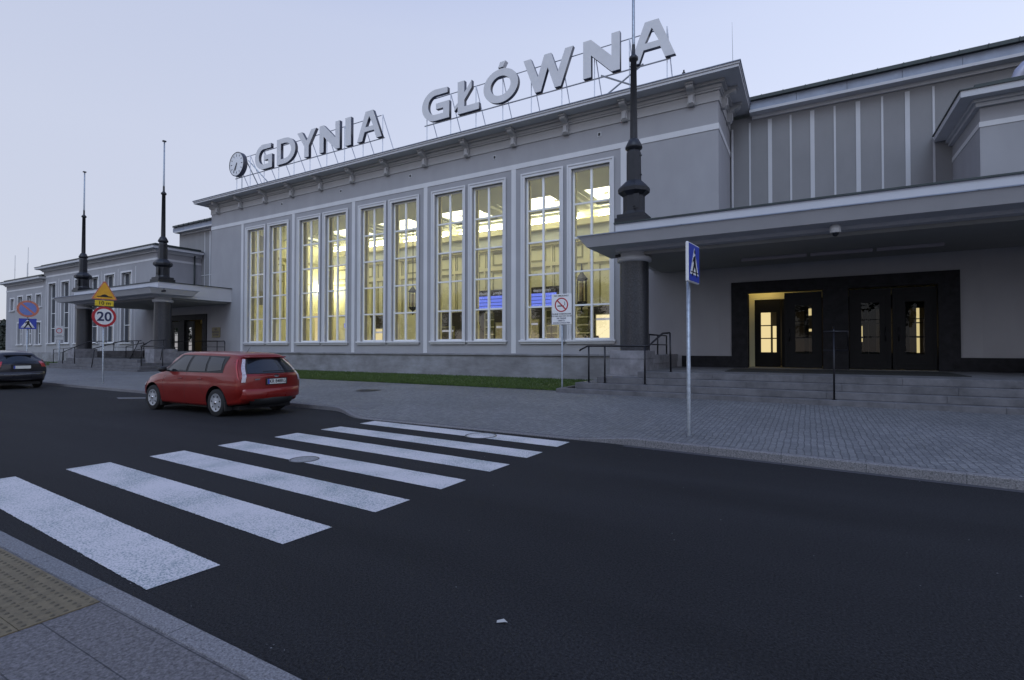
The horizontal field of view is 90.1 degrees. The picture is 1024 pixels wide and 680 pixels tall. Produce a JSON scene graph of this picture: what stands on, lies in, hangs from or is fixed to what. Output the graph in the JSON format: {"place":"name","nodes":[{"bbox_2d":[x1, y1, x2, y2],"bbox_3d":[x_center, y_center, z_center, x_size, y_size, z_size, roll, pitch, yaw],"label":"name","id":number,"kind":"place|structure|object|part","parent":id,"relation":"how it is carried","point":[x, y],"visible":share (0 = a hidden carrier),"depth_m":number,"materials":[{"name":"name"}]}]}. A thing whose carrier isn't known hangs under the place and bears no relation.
{"place":"outdoors","nodes":[
{"label":"outdoors","id":0,"kind":"place"},
{"bbox_2d":[0,546,249,679],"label":"pavement","id":1,"kind":"structure","parent":0,"point":[101,640],"depth_m":2.72,"materials":[{"name":"grey concrete"}]},
{"bbox_2d":[0,548,99,637],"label":"tactile paving","id":2,"kind":"structure","parent":1,"relation":"on","point":[31,595],"depth_m":3.31,"materials":[{"name":"yellow concrete"}]},
{"bbox_2d":[296,369,591,389],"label":"grass","id":3,"kind":"structure","parent":0,"point":[515,382],"depth_m":21.99,"materials":[{"name":"green plant"}]},
{"bbox_2d":[0,383,1023,679],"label":"road","id":4,"kind":"structure","parent":0,"point":[570,559],"depth_m":4.01,"materials":[{"name":"black asphalt"}]},
{"bbox_2d":[0,350,46,386],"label":"car","id":5,"kind":"object","parent":4,"relation":"on","point":[21,367],"visible":1,"depth_m":20.45,"materials":[{"name":"black paint"}]},
{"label":"rear window","id":6,"kind":"part","parent":5,"relation":"part of","materials":[{"name":"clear glass"}]},
{"bbox_2d":[0,476,218,589],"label":"crossing stripe","id":7,"kind":"object","parent":4,"relation":"on","point":[144,560],"visible":1,"depth_m":4.41,"materials":[{"name":"paint"}]},
{"bbox_2d":[66,462,330,543],"bbox_3d":[-3.840,1.729,5.793,4.895,0.001,0.510,-1,-1,33],"label":"crossing stripe","id":8,"kind":"object","parent":4,"relation":"on","point":[273,525],"visible":1,"depth_m":5.35,"materials":[{"name":"paint"}]},
{"bbox_2d":[144,348,298,415],"bbox_3d":[-7.856,1.020,13.670,4.829,1.675,2.114,0,-1,29],"label":"car","id":9,"kind":"object","parent":4,"relation":"on","point":[219,383],"visible":1,"depth_m":12.56,"materials":[{"name":"red paint"}]},
{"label":"front side window","id":10,"kind":"part","parent":9,"relation":"part of","materials":[{"name":"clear glass"}]},
{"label":"rear side window","id":11,"kind":"part","parent":9,"relation":"part of","materials":[{"name":"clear glass"}]},
{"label":"cargo side window","id":12,"kind":"part","parent":9,"relation":"part of","materials":[{"name":"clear glass"}]},
{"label":"rear window","id":13,"kind":"part","parent":9,"relation":"part of","materials":[{"name":"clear glass"}]},
{"bbox_2d":[150,451,408,511],"bbox_3d":[-3.305,1.743,6.635,4.916,0.001,0.507,-1,-1,33],"label":"crossing stripe","id":14,"kind":"object","parent":4,"relation":"on","point":[354,497],"visible":1,"depth_m":6.23,"materials":[{"name":"paint"}]},
{"bbox_2d":[289,456,318,462],"bbox_3d":[-3.055,1.752,7.515,0.420,0.006,0.420,0,-1,30],"label":"manhole cover","id":15,"kind":"object","parent":4,"relation":"on","point":[305,459],"visible":1,"depth_m":7.49,"materials":[{"name":"grey metal"}]},
{"bbox_2d":[218,441,464,488],"bbox_3d":[-2.766,1.757,7.476,4.928,0.001,0.501,-1,-1,33],"label":"crossing stripe","id":16,"kind":"object","parent":4,"relation":"on","point":[412,476],"visible":1,"depth_m":7.07,"materials":[{"name":"paint"}]},
{"bbox_2d":[277,433,508,471],"bbox_3d":[-2.227,1.772,8.328,4.911,0.001,0.527,-1,-1,33],"label":"crossing stripe","id":17,"kind":"object","parent":4,"relation":"on","point":[483,465],"visible":1,"depth_m":8.02,"materials":[{"name":"paint"}]},
{"bbox_2d":[321,426,541,457],"bbox_3d":[-1.684,1.786,9.171,4.856,0.001,0.507,-1,-1,33],"label":"crossing stripe","id":18,"kind":"object","parent":4,"relation":"on","point":[474,447],"visible":1,"depth_m":8.88,"materials":[{"name":"paint"}]},
{"bbox_2d":[360,421,568,446],"bbox_3d":[-1.165,1.800,10.011,4.853,0.001,0.507,-1,-1,32],"label":"crossing stripe","id":19,"kind":"object","parent":4,"relation":"on","point":[497,437],"visible":0.99,"depth_m":9.93,"materials":[{"name":"paint"}]},
{"bbox_2d":[465,433,496,437],"bbox_3d":[-0.582,1.788,9.573,0.600,0.006,0.600,0,-1,30],"label":"manhole cover","id":20,"kind":"object","parent":4,"relation":"on","point":[480,435],"visible":1,"depth_m":9.56,"materials":[{"name":"grey metal"}]},
{"bbox_2d":[42,382,1023,489],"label":"kerb","id":21,"kind":"structure","parent":4,"relation":"on","point":[1000,481],"depth_m":7.41,"materials":[{"name":"concrete"}]},
{"bbox_2d":[624,445,1023,492],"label":"gutter","id":22,"kind":"object","parent":4,"relation":"on","point":[970,485],"visible":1,"depth_m":6.87,"materials":[{"name":"concrete"}]},
{"bbox_2d":[0,0,1023,319],"label":"sky","id":23,"kind":"structure","parent":0,"point":[95,87],"materials":[{"name":"blue"}]},
{"bbox_2d":[43,368,1023,477],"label":"pavement","id":24,"kind":"structure","parent":0,"point":[988,443],"depth_m":10.61,"materials":[{"name":"grey concrete"}]},
{"bbox_2d":[0,274,45,358],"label":"end wing","id":25,"kind":"structure","parent":24,"relation":"on","point":[28,288],"depth_m":54.16,"materials":[{"name":"grey paint"}]},
{"bbox_2d":[8,298,14,311],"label":"window","id":26,"kind":"structure","parent":25,"relation":"in","point":[13,310],"depth_m":56.08,"materials":[{"name":"paint"}]},
{"bbox_2d":[16,322,22,344],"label":"window","id":27,"kind":"structure","parent":25,"relation":"in","point":[21,330],"depth_m":55.02,"materials":[{"name":"paint"}]},
{"bbox_2d":[24,329,31,344],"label":"window","id":28,"kind":"structure","parent":25,"relation":"in","point":[30,330],"depth_m":53.80,"materials":[{"name":"paint"}]},
{"bbox_2d":[26,294,32,300],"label":"window","id":29,"kind":"structure","parent":25,"relation":"in","point":[31,295],"depth_m":53.40,"materials":[{"name":"paint"}]},
{"bbox_2d":[33,321,41,344],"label":"window","id":30,"kind":"structure","parent":25,"relation":"in","point":[40,322],"depth_m":52.56,"materials":[{"name":"paint"}]},
{"bbox_2d":[35,293,41,307],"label":"window","id":31,"kind":"structure","parent":25,"relation":"in","point":[40,296],"depth_m":52.61,"materials":[{"name":"paint"}]},
{"bbox_2d":[16,300,38,350],"bbox_3d":[-25.143,-0.046,26.500,0.103,4.011,0.870,-1,-1,36],"label":"road sign","id":32,"kind":"object","parent":24,"relation":"on","point":[27,308],"visible":0.97,"depth_m":26.48,"materials":[{"name":"blue metal"}]},
{"bbox_2d":[54,326,63,359],"bbox_3d":[-34.831,0.488,39.305,0.610,3.100,0.105,0,-1,-15],"label":"sign","id":33,"kind":"object","parent":24,"relation":"on","point":[59,333],"visible":0.98,"depth_m":39.29,"materials":[{"name":"grey metal"}]},
{"bbox_2d":[53,342,97,362],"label":"handrail","id":34,"kind":"object","parent":24,"relation":"on","point":[63,352],"visible":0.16,"depth_m":40.83,"materials":[{"name":"black metal"}]},
{"bbox_2d":[92,281,116,383],"bbox_3d":[-17.315,-0.294,21.659,0.098,4.380,0.900,0,-1,30],"label":"road sign","id":35,"kind":"object","parent":24,"relation":"on","point":[103,316],"visible":0.99,"depth_m":21.64,"materials":[{"name":"yellow"}]},
{"bbox_2d":[46,357,172,371],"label":"stairs","id":36,"kind":"structure","parent":24,"relation":"on","point":[121,364],"depth_m":32.21,"materials":[{"name":"stone"}]},
{"bbox_2d":[62,341,104,363],"bbox_3d":[-29.385,0.915,34.992,3.377,1.757,0.566,0,-1,1],"label":"handrail","id":37,"kind":"object","parent":36,"relation":"on","point":[74,349],"visible":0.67,"depth_m":34.97,"materials":[{"name":"black metal"}]},
{"bbox_2d":[90,340,141,367],"bbox_3d":[-25.761,0.890,33.183,2.703,1.760,0.554,0,-1,-18],"label":"handrail","id":38,"kind":"object","parent":36,"relation":"on","point":[113,343],"visible":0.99,"depth_m":33.35,"materials":[{"name":"black metal"}]},
{"bbox_2d":[117,357,144,358],"bbox_3d":[-26.132,1.274,36.301,5.850,0.016,2.500,0,-1,30],"label":"door mat","id":39,"kind":"object","parent":36,"relation":"on","point":[132,357],"depth_m":37.40,"materials":[{"name":"rubber"}]},
{"bbox_2d":[125,342,143,357],"bbox_3d":[-27.400,0.747,37.102,2.720,1.146,0.120,0,-1,30],"label":"handrail","id":40,"kind":"object","parent":36,"relation":"on","point":[137,349],"visible":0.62,"depth_m":36.76,"materials":[{"name":"black metal"}]},
{"bbox_2d":[140,339,165,365],"bbox_3d":[-20.654,0.752,29.886,2.724,1.580,0.787,0,-1,30],"label":"handrail","id":41,"kind":"object","parent":36,"relation":"on","point":[141,346],"visible":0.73,"depth_m":30.22,"materials":[{"name":"black metal"}]},
{"bbox_2d":[202,341,224,350],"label":"handrail","id":42,"kind":"object","parent":36,"relation":"on","point":[214,341],"visible":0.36,"depth_m":35.59,"materials":[{"name":"black metal"}]},
{"bbox_2d":[34,243,203,361],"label":"office wing","id":43,"kind":"structure","parent":24,"relation":"on","point":[132,265],"depth_m":44.03,"materials":[{"name":"grey paint"}]},
{"bbox_2d":[46,281,56,343],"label":"window","id":44,"kind":"structure","parent":43,"relation":"in","point":[54,286],"depth_m":51.03,"materials":[{"name":"paint"}]},
{"bbox_2d":[58,279,69,343],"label":"window","id":45,"kind":"structure","parent":43,"relation":"in","point":[66,284],"depth_m":49.48,"materials":[{"name":"paint"}]},
{"bbox_2d":[72,278,76,343],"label":"window","id":46,"kind":"structure","parent":43,"relation":"in","point":[75,278],"depth_m":47.98,"materials":[{"name":"paint"}]},
{"bbox_2d":[89,275,98,343],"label":"window","id":47,"kind":"structure","parent":43,"relation":"in","point":[95,330],"depth_m":46.40,"materials":[{"name":"paint"}]},
{"bbox_2d":[104,272,115,343],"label":"window","id":48,"kind":"structure","parent":43,"relation":"in","point":[111,279],"depth_m":44.88,"materials":[{"name":"paint"}]},
{"bbox_2d":[118,270,132,343],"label":"window","id":49,"kind":"structure","parent":43,"relation":"in","point":[128,276],"depth_m":43.39,"materials":[{"name":"paint"}]},
{"bbox_2d":[53,281,231,362],"bbox_3d":[-26.019,-0.842,36.031,13.786,5.490,5.613,0,-1,30],"label":"entrance porch","id":50,"kind":"object","parent":24,"relation":"on","point":[150,295],"visible":0.82,"depth_m":33.82,"materials":[{"name":"concrete"}]},
{"bbox_2d":[72,171,92,291],"bbox_3d":[-31.928,-8.080,38.091,1.040,9.020,1.000,0,-1,30],"label":"flagpole","id":51,"kind":"object","parent":50,"relation":"on","point":[82,276],"visible":0.95,"depth_m":37.94,"materials":[{"name":"metal"}]},
{"bbox_2d":[150,140,174,281],"bbox_3d":[-22.104,-8.163,32.408,1.040,9.020,1.000,0,-1,30],"label":"flagpole","id":52,"kind":"object","parent":50,"relation":"on","point":[162,264],"visible":0.98,"depth_m":32.24,"materials":[{"name":"metal"}]},
{"bbox_2d":[171,341,217,346],"bbox_3d":[-21.159,0.387,34.017,0.120,0.737,3.222,0,-1,28],"label":"handrail","id":53,"kind":"object","parent":50,"relation":"on","point":[193,341],"visible":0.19,"depth_m":33.90,"materials":[{"name":"black metal"}]},
{"bbox_2d":[171,217,263,350],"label":"entrance wing","id":54,"kind":"structure","parent":24,"relation":"on","point":[193,323],"depth_m":39.62,"materials":[{"name":"grey paint"}]},
{"bbox_2d":[172,322,178,348],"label":"door","id":55,"kind":"structure","parent":54,"relation":"in","point":[175,325],"depth_m":39.29,"materials":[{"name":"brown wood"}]},
{"bbox_2d":[186,321,194,350],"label":"door","id":56,"kind":"structure","parent":54,"relation":"in","point":[190,325],"depth_m":38.23,"materials":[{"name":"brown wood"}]},
{"bbox_2d":[356,389,380,390],"bbox_3d":[-4.876,1.708,17.409,0.840,0.006,0.840,0,-1,30],"label":"manhole cover","id":57,"kind":"object","parent":24,"relation":"on","point":[368,390],"visible":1,"depth_m":17.25,"materials":[{"name":"metal"}]},
{"bbox_2d":[192,59,750,379],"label":"station hall","id":58,"kind":"structure","parent":24,"relation":"on","point":[513,208],"depth_m":26.71,"materials":[{"name":"paint"}]},
{"bbox_2d":[212,327,219,337],"bbox_3d":[-21.074,-0.536,36.373,1.000,0.720,0.053,0,-1,30],"label":"wall plaque","id":59,"kind":"object","parent":58,"relation":"attached to","point":[215,332],"depth_m":36.35,"materials":[{"name":"gold metal"}]},
{"bbox_2d":[229,152,267,187],"bbox_3d":[-17.486,-11.309,34.495,3.508,2.673,1.157,0,-1,1],"label":"roof clock","id":60,"kind":"object","parent":58,"relation":"on","point":[238,163],"visible":0.99,"depth_m":34.29,"materials":[{"name":"grey"}]},
{"bbox_2d":[243,224,265,344],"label":"window","id":61,"kind":"structure","parent":58,"relation":"in","point":[257,342],"depth_m":34.39,"materials":[{"name":"paint"}]},
{"bbox_2d":[264,219,288,344],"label":"window","id":62,"kind":"structure","parent":58,"relation":"in","point":[280,272],"depth_m":33.18,"materials":[{"name":"paint"}]},
{"bbox_2d":[294,213,320,344],"bbox_3d":[-12.501,-3.697,31.550,2.320,7.980,0.383,0,-1,30],"label":"window","id":63,"kind":"structure","parent":58,"relation":"in","point":[318,215],"depth_m":31.68,"materials":[{"name":"paint"}]},
{"bbox_2d":[236,110,393,189],"bbox_3d":[-12.243,-11.323,31.526,15.200,2.610,1.365,0,-1,30],"label":"rooftop sign","id":64,"kind":"object","parent":58,"relation":"on","point":[330,137],"visible":0.82,"depth_m":30.20,"materials":[{"name":"grey metal"}]},
{"bbox_2d":[320,208,348,344],"bbox_3d":[-10.458,-3.714,30.369,2.320,7.980,0.383,0,-1,30],"label":"window","id":65,"kind":"structure","parent":58,"relation":"in","point":[329,342],"depth_m":30.49,"materials":[{"name":"paint"}]},
{"bbox_2d":[355,200,386,344],"bbox_3d":[-7.866,-3.736,28.869,2.320,7.980,0.383,0,-1,30],"label":"window","id":66,"kind":"structure","parent":58,"relation":"in","point":[365,342],"depth_m":29.00,"materials":[{"name":"paint"}]},
{"bbox_2d":[386,194,419,343],"bbox_3d":[-5.824,-3.753,27.688,2.320,7.980,0.383,0,-1,30],"label":"window","id":67,"kind":"structure","parent":58,"relation":"in","point":[416,196],"depth_m":27.83,"materials":[{"name":"paint"}]},
{"bbox_2d":[409,227,415,314],"bbox_3d":[-7.085,-4.920,36.535,0.660,6.300,0.572,0,-1,30],"label":"hanging lantern","id":68,"kind":"object","parent":58,"relation":"hanging from","point":[413,296],"visible":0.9,"depth_m":36.39,"materials":[{"name":"metal"}]},
{"bbox_2d":[429,185,466,343],"bbox_3d":[-3.232,-3.775,26.189,2.320,7.980,0.383,0,-1,30],"label":"window","id":69,"kind":"structure","parent":58,"relation":"in","point":[432,315],"depth_m":26.31,"materials":[{"name":"paint"}]},
{"bbox_2d":[466,177,506,343],"bbox_3d":[-1.189,-3.792,25.007,2.320,7.980,0.383,0,-1,30],"label":"window","id":70,"kind":"structure","parent":58,"relation":"in","point":[500,180],"depth_m":25.11,"materials":[{"name":"paint"}]},
{"bbox_2d":[479,286,558,310],"bbox_3d":[0.266,-2.838,35.302,6.650,1.390,0.432,0,-1,30],"label":"departure board","id":71,"kind":"object","parent":58,"relation":"attached to","point":[536,297],"visible":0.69,"depth_m":34.44,"materials":[{"name":"blue"}]},
{"bbox_2d":[519,166,564,343],"bbox_3d":[1.402,-3.814,23.508,2.320,7.980,0.383,0,-1,30],"label":"window","id":72,"kind":"structure","parent":58,"relation":"in","point":[543,340],"depth_m":23.64,"materials":[{"name":"paint"}]},
{"bbox_2d":[422,18,675,139],"bbox_3d":[1.514,-11.589,23.556,14.000,2.910,1.390,0,-1,30],"label":"rooftop sign","id":73,"kind":"object","parent":58,"relation":"on","point":[600,55],"visible":0.94,"depth_m":22.70,"materials":[{"name":"grey"}]},
{"bbox_2d":[577,264,587,313],"bbox_3d":[4.450,-3.274,32.664,0.858,3.185,0.743,0,-1,30],"label":"hanging lantern","id":74,"kind":"object","parent":58,"relation":"hanging from","point":[582,277],"visible":0.85,"depth_m":32.50,"materials":[{"name":"metal"}]},
{"bbox_2d":[565,156,615,343],"bbox_3d":[3.445,-3.831,22.326,2.320,7.980,0.383,0,-1,30],"label":"window","id":75,"kind":"structure","parent":58,"relation":"in","point":[592,340],"depth_m":22.42,"materials":[{"name":"paint"}]},
{"bbox_2d":[551,294,571,386],"bbox_3d":[1.628,0.102,16.654,0.720,3.205,0.094,0,-1,28],"label":"no smoking sign","id":76,"kind":"object","parent":24,"relation":"on","point":[561,309],"visible":1,"depth_m":16.64,"materials":[{"name":"white metal"}]},
{"bbox_2d":[685,241,698,435],"bbox_3d":[3.080,0.022,8.803,0.144,3.348,0.630,-1,-1,36],"label":"road sign","id":77,"kind":"object","parent":24,"relation":"on","point":[692,263],"visible":0.95,"depth_m":8.79,"materials":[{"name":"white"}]},
{"bbox_2d":[556,366,1023,414],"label":"stairs","id":78,"kind":"structure","parent":24,"relation":"on","point":[992,392],"depth_m":13.05,"materials":[{"name":"stone"}]},
{"bbox_2d":[579,332,671,384],"bbox_3d":[3.437,0.544,15.659,2.857,1.580,0.597,0,-1,16],"label":"handrail","id":79,"kind":"object","parent":78,"relation":"on","point":[644,346],"visible":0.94,"depth_m":15.54,"materials":[{"name":"black metal"}]},
{"bbox_2d":[823,326,848,399],"bbox_3d":[8.006,0.553,12.687,0.456,1.833,0.464,0,-1,-16],"label":"handrail","id":80,"kind":"object","parent":78,"relation":"on","point":[834,349],"visible":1,"depth_m":12.60,"materials":[{"name":"black metal"}]},
{"bbox_2d":[577,171,1023,376],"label":"entrance porch","id":81,"kind":"object","parent":24,"relation":"on","point":[980,212],"visible":0.88,"depth_m":14.68,"materials":[{"name":"concrete"}]},
{"bbox_2d":[614,0,650,222],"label":"flagpole","id":82,"kind":"object","parent":81,"relation":"on","point":[633,190],"visible":0.96,"depth_m":17.01,"materials":[{"name":"metal"}]},
{"bbox_2d":[633,193,638,207],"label":"access door","id":83,"kind":"structure","parent":82,"relation":"in","point":[636,195],"depth_m":16.74,"materials":[{"name":"metal"}]},
{"bbox_2d":[649,334,666,354],"bbox_3d":[5.279,0.160,18.434,0.123,0.736,2.921,0,-1,28],"label":"handrail","id":84,"kind":"object","parent":81,"relation":"on","point":[657,335],"visible":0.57,"depth_m":18.32,"materials":[{"name":"black metal"}]},
{"bbox_2d":[830,224,840,235],"bbox_3d":[8.577,-2.902,13.551,0.260,0.315,0.260,0,-1,30],"label":"security camera","id":85,"kind":"object","parent":81,"relation":"attached to","point":[835,229],"visible":1,"depth_m":13.47,"materials":[{"name":"white plastic"}]},
{"bbox_2d":[682,36,1023,372],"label":"entrance wing","id":86,"kind":"structure","parent":24,"relation":"on","point":[874,129],"depth_m":19.22,"materials":[{"name":"grey paint"}]},
{"bbox_2d":[748,295,749,366],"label":"door","id":87,"kind":"structure","parent":86,"relation":"in","point":[748,295],"depth_m":19.21,"materials":[{"name":"brown wood"}]},
{"bbox_2d":[755,299,780,366],"bbox_3d":[9.989,-0.263,19.968,0.900,2.620,0.060,0,-1,30],"label":"inner door","id":88,"kind":"structure","parent":86,"relation":"in","point":[762,359],"depth_m":19.95,"materials":[{"name":"brown wood"}]},
{"bbox_2d":[781,299,808,366],"bbox_3d":[10.803,-0.270,19.497,0.900,2.620,0.060,0,-1,30],"label":"inner door","id":89,"kind":"structure","parent":86,"relation":"in","point":[804,308],"depth_m":19.38,"materials":[{"name":"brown wood"}]},
{"bbox_2d":[784,291,821,367],"bbox_3d":[10.399,-0.360,18.262,1.160,2.700,0.146,0,-1,30],"label":"door","id":90,"kind":"structure","parent":86,"relation":"in","point":[793,360],"depth_m":18.26,"materials":[{"name":"brown wood"}]},
{"bbox_2d":[848,296,867,367],"bbox_3d":[12.395,-0.283,18.576,0.900,2.620,0.060,0,-1,30],"label":"inner door","id":91,"kind":"structure","parent":86,"relation":"in","point":[864,306],"depth_m":18.37,"materials":[{"name":"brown wood"}]},
{"bbox_2d":[849,288,891,368],"bbox_3d":[12.104,-0.375,17.275,1.160,2.700,0.146,0,-1,30],"label":"door","id":92,"kind":"structure","parent":86,"relation":"in","point":[858,360],"depth_m":17.27,"materials":[{"name":"brown wood"}]},
{"bbox_2d":[868,295,892,368],"bbox_3d":[13.192,-0.290,18.115,0.900,2.620,0.060,0,-1,30],"label":"inner door","id":93,"kind":"structure","parent":86,"relation":"in","point":[872,307],"depth_m":18.25,"materials":[{"name":"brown wood"}]},
{"bbox_2d":[905,301,924,353],"bbox_3d":[14.014,-0.297,17.640,0.900,2.620,0.060,0,-1,30],"label":"inner door","id":94,"kind":"structure","parent":86,"relation":"in","point":[916,304],"depth_m":17.74,"materials":[{"name":"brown wood"}]},
{"bbox_2d":[892,286,937,369],"bbox_3d":[13.139,-0.383,16.677,1.150,2.700,0.146,0,-1,30],"label":"door","id":95,"kind":"structure","parent":86,"relation":"in","point":[928,294],"depth_m":16.68,"materials":[{"name":"brown wood"}]},
{"bbox_2d":[932,75,1023,357],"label":"office wing","id":96,"kind":"structure","parent":24,"relation":"on","point":[980,129],"depth_m":15.65,"materials":[{"name":"grey paint"}]},
{"bbox_2d":[1011,61,1023,76],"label":"roof duct","id":97,"kind":"object","parent":96,"relation":"on","point":[1019,70],"visible":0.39,"depth_m":15.62,"materials":[{"name":"silver metal"}]},
{"bbox_2d":[725,368,971,376],"bbox_3d":[9.781,0.971,15.527,5.850,0.016,2.500,0,-1,30],"label":"door mat","id":98,"kind":"object","parent":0,"point":[851,372],"depth_m":15.04,"materials":[{"name":"rubber"}]},
{"label":"ground","id":99,"kind":"structure","parent":0,"visible":0},
{"bbox_2d":[0,319,5,349],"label":"hedge","id":100,"kind":"object","parent":99,"relation":"on","point":[3,334],"visible":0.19,"depth_m":61.87,"materials":[{"name":"green plant"}]},
{"bbox_2d":[0,531,301,679],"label":"kerb","id":101,"kind":"structure","parent":99,"relation":"on","point":[235,659],"depth_m":3.05,"materials":[{"name":"concrete"}]}
]}

